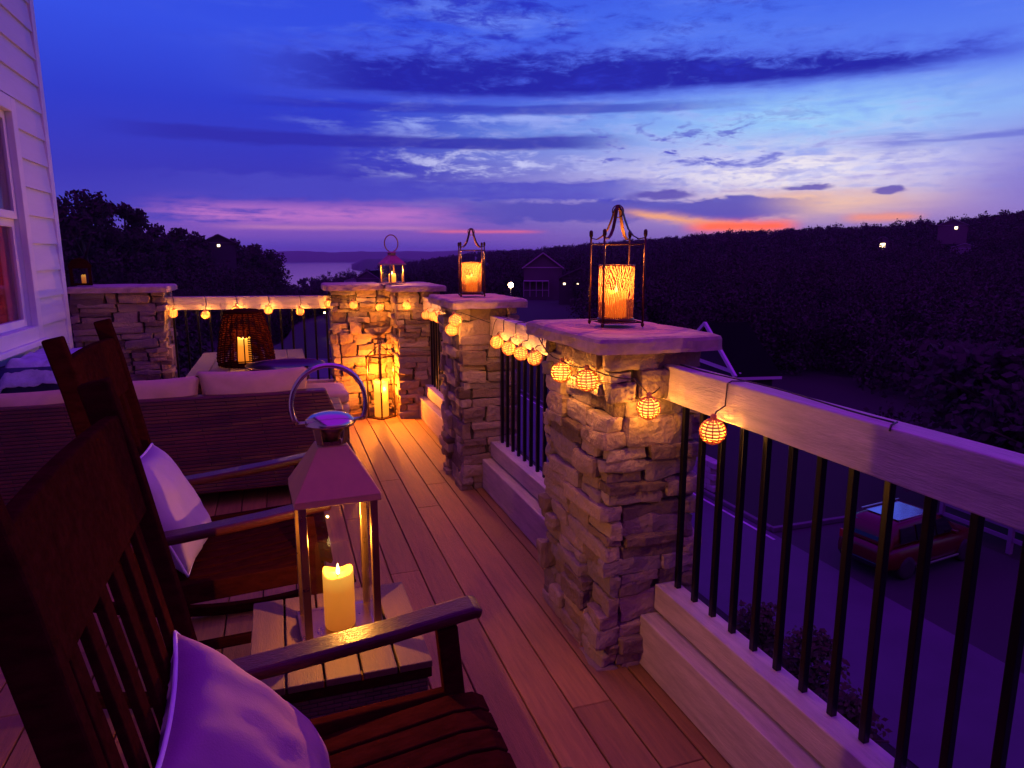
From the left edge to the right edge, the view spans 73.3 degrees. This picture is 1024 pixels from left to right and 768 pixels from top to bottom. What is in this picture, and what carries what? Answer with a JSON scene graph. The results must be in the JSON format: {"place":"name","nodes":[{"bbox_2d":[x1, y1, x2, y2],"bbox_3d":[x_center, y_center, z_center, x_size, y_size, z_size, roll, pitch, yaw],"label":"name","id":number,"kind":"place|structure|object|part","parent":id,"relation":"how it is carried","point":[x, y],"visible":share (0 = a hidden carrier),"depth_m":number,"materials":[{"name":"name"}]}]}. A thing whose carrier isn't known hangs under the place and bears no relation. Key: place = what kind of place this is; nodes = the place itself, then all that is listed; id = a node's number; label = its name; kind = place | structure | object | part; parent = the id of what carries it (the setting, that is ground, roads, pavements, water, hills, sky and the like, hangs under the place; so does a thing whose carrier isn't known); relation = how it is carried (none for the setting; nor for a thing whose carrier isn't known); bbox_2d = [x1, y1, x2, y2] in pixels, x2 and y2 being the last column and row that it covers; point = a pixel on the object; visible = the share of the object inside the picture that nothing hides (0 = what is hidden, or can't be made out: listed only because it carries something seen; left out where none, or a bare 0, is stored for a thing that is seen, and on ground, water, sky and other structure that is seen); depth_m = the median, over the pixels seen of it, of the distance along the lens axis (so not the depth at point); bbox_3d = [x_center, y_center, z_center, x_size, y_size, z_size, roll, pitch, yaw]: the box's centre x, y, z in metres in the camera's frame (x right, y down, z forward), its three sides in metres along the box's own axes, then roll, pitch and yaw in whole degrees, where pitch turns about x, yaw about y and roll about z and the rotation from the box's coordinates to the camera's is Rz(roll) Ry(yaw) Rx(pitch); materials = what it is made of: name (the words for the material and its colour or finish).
{"place":"outdoors","nodes":[
{"label":"outdoors","id":0,"kind":"place"},
{"bbox_2d":[198,358,332,377],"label":"side road","id":1,"kind":"structure","parent":0,"point":[323,372],"depth_m":47.51,"materials":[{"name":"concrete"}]},
{"bbox_2d":[281,262,377,286],"bbox_3d":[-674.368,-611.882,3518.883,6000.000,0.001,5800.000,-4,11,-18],"label":"lake water","id":2,"kind":"structure","parent":0,"point":[300,271],"depth_m":2160.07,"materials":[{"name":"blue liquid"}]},
{"bbox_2d":[33,0,1023,251],"label":"sky","id":3,"kind":"structure","parent":0,"point":[278,125],"materials":[{"name":"blue"}]},
{"bbox_2d":[178,238,1022,767],"bbox_3d":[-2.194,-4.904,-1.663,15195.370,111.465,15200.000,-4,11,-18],"label":"terrain","id":4,"kind":"structure","parent":0,"point":[830,386],"depth_m":31.57,"materials":[{"name":"green plant"}]},
{"bbox_2d":[0,0,73,366],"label":"house","id":5,"kind":"structure","parent":4,"relation":"on","point":[34,309],"depth_m":5.09,"materials":[{"name":"white wood"}]},
{"bbox_2d":[0,91,49,360],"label":"window","id":6,"kind":"structure","parent":5,"relation":"in","point":[12,305],"depth_m":4.92,"materials":[{"name":"white paint"}]},
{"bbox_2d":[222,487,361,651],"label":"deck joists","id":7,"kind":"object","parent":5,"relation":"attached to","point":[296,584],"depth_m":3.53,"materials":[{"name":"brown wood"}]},
{"bbox_2d":[0,410,732,767],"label":"deck floor","id":8,"kind":"structure","parent":7,"relation":"on","point":[544,688],"depth_m":2.83,"materials":[{"name":"brown wood"}]},
{"bbox_2d":[0,347,82,393],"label":"covered grill","id":9,"kind":"object","parent":8,"relation":"on","point":[30,372],"visible":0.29,"depth_m":4.39,"materials":[{"name":"grey fabric"}]},
{"bbox_2d":[67,284,177,380],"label":"stone pillar","id":10,"kind":"structure","parent":8,"relation":"on","point":[140,318],"depth_m":6.17,"materials":[{"name":"beige stone"}]},
{"bbox_2d":[68,258,92,285],"bbox_3d":[-3.838,-0.998,6.120,0.180,0.240,0.144,-6,12,-30],"label":"wooden lantern","id":11,"kind":"object","parent":10,"relation":"on","point":[78,263],"visible":1,"depth_m":6.06,"materials":[{"name":"brown wood"}]},
{"bbox_2d":[0,388,355,505],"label":"wicker sofa","id":12,"kind":"object","parent":8,"relation":"on","point":[195,434],"visible":0.62,"depth_m":4.15,"materials":[{"name":"brown wicker"}]},
{"bbox_2d":[0,390,63,406],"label":"back cushion","id":13,"kind":"object","parent":12,"relation":"on","point":[31,398],"visible":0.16,"depth_m":3.93,"materials":[{"name":"beige fabric"}]},
{"bbox_2d":[132,375,198,398],"bbox_3d":[-2.214,0.166,4.171,0.620,0.410,0.185,-4,11,-18],"label":"back cushion","id":14,"kind":"object","parent":12,"relation":"on","point":[168,388],"visible":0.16,"depth_m":4.13,"materials":[{"name":"beige fabric"}]},
{"bbox_2d":[197,366,307,394],"bbox_3d":[-1.622,0.104,4.365,0.660,0.410,0.189,-4,11,-18],"label":"back cushion","id":15,"kind":"object","parent":12,"relation":"on","point":[240,382],"visible":0.43,"depth_m":4.27,"materials":[{"name":"beige fabric"}]},
{"bbox_2d":[41,319,355,708],"bbox_3d":[-1.111,0.409,2.540,1.069,1.266,0.692,-4,11,-18],"label":"rocking chair","id":16,"kind":"object","parent":8,"relation":"on","point":[246,552],"visible":0.43,"depth_m":2.39,"materials":[{"name":"brown wood"}]},
{"bbox_2d":[140,443,211,577],"bbox_3d":[-1.250,0.443,2.509,0.177,0.436,0.436,-29,12,-9],"label":"throw pillow","id":17,"kind":"object","parent":16,"relation":"on","point":[178,502],"visible":0.62,"depth_m":2.41,"materials":[{"name":"fabric"}]},
{"bbox_2d":[186,349,309,394],"bbox_3d":[-2.137,0.138,5.701,0.852,0.645,1.480,-4,11,-18],"label":"fire table","id":18,"kind":"object","parent":8,"relation":"on","point":[206,362],"visible":0.2,"depth_m":5.62,"materials":[{"name":"stone"}]},
{"bbox_2d":[216,308,275,368],"bbox_3d":[-2.127,-0.375,5.480,0.445,0.443,0.445,-4,11,-18],"label":"rattan lantern","id":19,"kind":"object","parent":18,"relation":"on","point":[245,347],"visible":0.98,"depth_m":5.36,"materials":[{"name":"brown wicker"}]},
{"bbox_2d":[245,358,325,370],"bbox_3d":[-1.703,-0.125,5.189,0.580,0.055,0.580,-4,11,-18],"label":"tray","id":20,"kind":"object","parent":18,"relation":"on","point":[273,364],"visible":0.57,"depth_m":5.36,"materials":[{"name":"black metal"}]},
{"bbox_2d":[164,295,334,383],"bbox_3d":[-2.472,-0.273,6.575,1.494,1.126,0.155,-2,11,-9],"label":"railing","id":21,"kind":"object","parent":8,"relation":"on","point":[198,303],"visible":0.43,"depth_m":6.50,"materials":[{"name":"white wood"}]},
{"bbox_2d":[168,295,390,318],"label":"string lights","id":22,"kind":"object","parent":21,"relation":"hanging from","point":[353,304],"visible":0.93,"depth_m":6.45,"materials":[{"name":"yellow glass"}]},
{"bbox_2d":[0,377,572,767],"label":"rocking chair","id":23,"kind":"object","parent":8,"relation":"on","point":[78,513],"visible":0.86,"depth_m":1.15,"materials":[{"name":"brown wood"}]},
{"bbox_2d":[155,630,329,767],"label":"throw pillow","id":24,"kind":"object","parent":23,"relation":"on","point":[222,711],"visible":1,"depth_m":1.22,"materials":[{"name":"fabric"}]},
{"bbox_2d":[306,382,349,439],"bbox_3d":[-1.542,0.264,5.424,0.491,0.499,0.485,-4,11,-18],"label":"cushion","id":25,"kind":"object","parent":8,"relation":"on","point":[337,389],"visible":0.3,"depth_m":5.29,"materials":[{"name":"beige fabric"}]},
{"bbox_2d":[250,582,432,719],"bbox_3d":[-0.502,0.923,2.009,0.458,0.450,0.475,-4,11,-18],"label":"side table","id":26,"kind":"object","parent":8,"relation":"on","point":[390,671],"visible":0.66,"depth_m":1.81,"materials":[{"name":"brown wood"}]},
{"bbox_2d":[288,363,381,641],"bbox_3d":[-0.495,0.320,1.913,0.226,0.767,0.226,-4,11,-21],"label":"steel lantern","id":27,"kind":"object","parent":26,"relation":"on","point":[330,469],"visible":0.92,"depth_m":1.85,"materials":[{"name":"silver metal"}]},
{"bbox_2d":[365,339,396,419],"bbox_3d":[-1.233,-0.052,6.458,0.201,0.742,0.201,7,13,33],"label":"floor lantern","id":28,"kind":"object","parent":8,"relation":"on","point":[381,403],"visible":1,"depth_m":6.44,"materials":[{"name":"brown metal"}]},
{"bbox_2d":[321,282,445,418],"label":"stone pillar","id":29,"kind":"structure","parent":8,"relation":"on","point":[394,326],"depth_m":6.51,"materials":[{"name":"beige stone"}]},
{"bbox_2d":[377,234,405,283],"bbox_3d":[-1.135,-1.180,6.497,0.194,0.456,0.194,10,14,42],"label":"copper lantern","id":30,"kind":"object","parent":29,"relation":"on","point":[391,258],"visible":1,"depth_m":6.47,"materials":[{"name":"brown metal"}]},
{"bbox_2d":[419,297,444,437],"bbox_3d":[-0.555,-0.113,5.713,0.155,1.126,1.560,-4,11,-18],"label":"railing","id":31,"kind":"object","parent":8,"relation":"on","point":[430,403],"visible":0.3,"depth_m":6.15,"materials":[{"name":"white wood"}]},
{"bbox_2d":[428,293,527,490],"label":"stone pillar","id":32,"kind":"structure","parent":8,"relation":"on","point":[470,404],"depth_m":4.45,"materials":[{"name":"beige stone"}]},
{"bbox_2d":[458,228,485,296],"bbox_3d":[-0.265,-0.793,4.495,0.168,0.439,0.168,-2,11,-8],"label":"wire lantern","id":33,"kind":"object","parent":32,"relation":"on","point":[471,280],"visible":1,"depth_m":4.46,"materials":[{"name":"brown metal"}]},
{"bbox_2d":[482,316,547,547],"bbox_3d":[0.118,0.253,3.747,0.155,1.126,1.500,-4,11,-18],"label":"railing","id":34,"kind":"object","parent":8,"relation":"on","point":[514,486],"visible":0.48,"depth_m":3.97,"materials":[{"name":"black metal"}]},
{"bbox_2d":[526,318,721,670],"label":"stone pillar","id":35,"kind":"structure","parent":8,"relation":"on","point":[608,501],"depth_m":2.50,"materials":[{"name":"beige stone"}]},
{"bbox_2d":[588,205,647,327],"bbox_3d":[0.394,-0.443,2.585,0.171,0.448,0.171,-2,11,-11],"label":"wire lantern","id":36,"kind":"object","parent":35,"relation":"on","point":[616,295],"visible":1,"depth_m":2.55,"materials":[{"name":"brown metal"}]},
{"bbox_2d":[402,300,897,444],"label":"string lights","id":37,"kind":"object","parent":35,"relation":"hanging from","point":[559,376],"visible":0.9,"depth_m":2.38,"materials":[{"name":"yellow wicker"}]},
{"bbox_2d":[639,364,1023,767],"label":"railing","id":38,"kind":"object","parent":8,"relation":"on","point":[739,699],"visible":0.97,"depth_m":1.82,"materials":[{"name":"white wood"}]},
{"bbox_2d":[61,202,77,278],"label":"hill tree","id":39,"kind":"object","parent":4,"relation":"on","point":[67,260],"visible":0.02,"depth_m":89.70,"materials":[{"name":"green plant"}]},
{"bbox_2d":[56,189,123,283],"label":"hill tree","id":40,"kind":"object","parent":4,"relation":"on","point":[83,217],"visible":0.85,"depth_m":89.81,"materials":[{"name":"green plant"}]},
{"bbox_2d":[86,200,139,283],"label":"hill tree","id":41,"kind":"object","parent":4,"relation":"on","point":[115,238],"visible":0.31,"depth_m":97.39,"materials":[{"name":"green plant"}]},
{"bbox_2d":[106,201,148,280],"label":"hill tree","id":42,"kind":"object","parent":4,"relation":"on","point":[133,218],"visible":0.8,"depth_m":100.67,"materials":[{"name":"green plant"}]},
{"bbox_2d":[119,215,172,280],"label":"hill tree","id":43,"kind":"object","parent":4,"relation":"on","point":[150,247],"visible":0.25,"depth_m":107.44,"materials":[{"name":"green plant"}]},
{"bbox_2d":[143,223,185,280],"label":"hill tree","id":44,"kind":"object","parent":4,"relation":"on","point":[164,243],"visible":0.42,"depth_m":113.44,"materials":[{"name":"green plant"}]},
{"bbox_2d":[159,227,205,271],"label":"hill tree","id":45,"kind":"object","parent":4,"relation":"on","point":[177,235],"visible":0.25,"depth_m":121.72,"materials":[{"name":"green plant"}]},
{"bbox_2d":[175,230,215,272],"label":"hill tree","id":46,"kind":"object","parent":4,"relation":"on","point":[200,241],"visible":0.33,"depth_m":129.65,"materials":[{"name":"green plant"}]},
{"bbox_2d":[204,234,236,275],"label":"distant house","id":47,"kind":"structure","parent":4,"relation":"on","point":[223,247],"depth_m":133.43,"materials":[{"name":"purple"}]},
{"bbox_2d":[228,238,251,272],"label":"hill tree","id":48,"kind":"object","parent":4,"relation":"on","point":[245,256],"visible":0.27,"depth_m":149.68,"materials":[{"name":"green plant"}]},
{"bbox_2d":[240,243,273,275],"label":"hill tree","id":49,"kind":"object","parent":4,"relation":"on","point":[256,250],"visible":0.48,"depth_m":160.67,"materials":[{"name":"green plant"}]},
{"bbox_2d":[256,249,292,292],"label":"hill tree","id":50,"kind":"object","parent":4,"relation":"on","point":[277,273],"visible":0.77,"depth_m":172.06,"materials":[{"name":"green plant"}]},
{"bbox_2d":[344,278,355,281],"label":"distant house","id":51,"kind":"structure","parent":4,"relation":"on","point":[350,280],"depth_m":314.32,"materials":[{"name":"purple"}]},
{"bbox_2d":[355,270,388,281],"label":"distant house","id":52,"kind":"structure","parent":4,"relation":"on","point":[370,276],"depth_m":228.59,"materials":[{"name":"purple"}]},
{"bbox_2d":[508,281,512,295],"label":"street lamp","id":53,"kind":"object","parent":4,"relation":"on","point":[510,284],"visible":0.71,"depth_m":61.29,"materials":[{"name":"white metal"}]},
{"bbox_2d":[522,252,563,299],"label":"distant house","id":54,"kind":"structure","parent":4,"relation":"on","point":[542,272],"depth_m":133.80,"materials":[{"name":"purple"}]},
{"bbox_2d":[65,209,1023,431],"bbox_3d":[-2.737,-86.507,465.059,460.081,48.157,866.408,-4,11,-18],"label":"forest","id":55,"kind":"object","parent":4,"relation":"on","point":[837,296],"visible":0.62,"depth_m":85.25,"materials":[{"name":"green plant"}]},
{"bbox_2d":[557,267,585,304],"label":"distant house","id":56,"kind":"structure","parent":4,"relation":"on","point":[565,294],"depth_m":113.66,"materials":[{"name":"purple"}]},
{"bbox_2d":[521,389,843,531],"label":"kerb","id":57,"kind":"structure","parent":4,"relation":"on","point":[754,519],"depth_m":21.00,"materials":[{"name":"concrete"}]},
{"bbox_2d":[692,455,716,491],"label":"retaining wall","id":58,"kind":"structure","parent":4,"relation":"on","point":[710,473],"depth_m":23.85,"materials":[{"name":"concrete"}]},
{"bbox_2d":[697,322,781,385],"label":"distant house","id":59,"kind":"structure","parent":4,"relation":"on","point":[742,354],"depth_m":40.60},
{"bbox_2d":[736,600,784,655],"bbox_3d":[4.760,5.071,13.594,1.202,1.666,0.960,8,13,37],"label":"roadside shrub","id":60,"kind":"object","parent":4,"relation":"on","point":[766,627],"visible":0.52,"depth_m":13.38,"materials":[{"name":"green plant"}]},
{"bbox_2d":[763,625,850,702],"bbox_3d":[5.111,5.196,11.858,1.204,2.058,1.342,-4,11,-18],"label":"roadside shrub","id":61,"kind":"object","parent":4,"relation":"on","point":[820,653],"visible":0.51,"depth_m":11.68,"materials":[{"name":"green plant"}]},
{"bbox_2d":[815,681,891,744],"bbox_3d":[5.160,5.529,10.611,1.383,1.858,1.280,-4,11,-18],"label":"roadside shrub","id":62,"kind":"object","parent":4,"relation":"on","point":[849,708],"visible":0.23,"depth_m":10.43,"materials":[{"name":"green plant"}]},
{"bbox_2d":[878,236,888,248],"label":"distant house","id":63,"kind":"structure","parent":4,"relation":"on","point":[885,241],"depth_m":289.03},
{"bbox_2d":[937,219,969,243],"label":"distant house","id":64,"kind":"structure","parent":4,"relation":"on","point":[952,231],"depth_m":245.12,"materials":[{"name":"purple"}]},
{"bbox_2d":[902,336,1023,491],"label":"roadside tree","id":65,"kind":"object","parent":4,"relation":"on","point":[964,380],"visible":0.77,"depth_m":21.79,"materials":[{"name":"green plant"}]},
{"bbox_2d":[949,243,976,254],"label":"distant house","id":66,"kind":"structure","parent":4,"relation":"on","point":[963,246],"depth_m":232.75,"materials":[{"name":"purple"}]},
{"bbox_2d":[939,501,1023,554],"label":"white fence","id":67,"kind":"object","parent":4,"relation":"on","point":[1010,539],"visible":0.34,"depth_m":19.10,"materials":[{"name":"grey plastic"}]},
{"bbox_2d":[516,393,1023,767],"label":"road","id":68,"kind":"structure","parent":0,"point":[980,697],"depth_m":14.14,"materials":[{"name":"grey asphalt"}]},
{"bbox_2d":[521,395,774,539],"bbox_3d":[0.052,0.402,41.517,0.090,0.001,46.800,-4,11,-18],"label":"road marking","id":69,"kind":"object","parent":68,"relation":"on","point":[714,505],"visible":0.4,"depth_m":21.62,"materials":[{"name":"paint"}]},
{"bbox_2d":[773,523,1023,673],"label":"parking pad","id":70,"kind":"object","parent":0,"point":[994,600],"visible":0.5,"depth_m":16.88,"materials":[{"name":"asphalt"}]},
{"bbox_2d":[838,498,968,579],"bbox_3d":[10.623,3.952,18.376,3.870,1.514,1.832,-5,12,-26],"label":"parked car","id":71,"kind":"object","parent":70,"relation":"on","point":[949,538],"visible":0.71,"depth_m":17.62,"materials":[{"name":"red paint"}]},
{"bbox_3d":[9.119,3.717,17.566,0.198,0.344,1.204,-5,12,-26],"label":"rear window","id":72,"kind":"part","parent":71,"relation":"part of","materials":[{"name":"black glass"}]},
{"bbox_3d":[9.873,3.770,17.189,0.602,0.344,0.126,-5,12,-26],"label":"side window","id":73,"kind":"part","parent":71,"relation":"part of","materials":[{"name":"black glass"}]},
{"bbox_3d":[10.523,3.710,17.509,0.731,0.378,0.126,-5,12,-26],"label":"side window","id":74,"kind":"part","parent":71,"relation":"part of","materials":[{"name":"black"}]},
{"bbox_3d":[11.199,3.657,17.843,0.662,0.361,0.126,-5,12,-26],"label":"side window","id":75,"kind":"part","parent":71,"relation":"part of","materials":[{"name":"black glass"}]}
]}

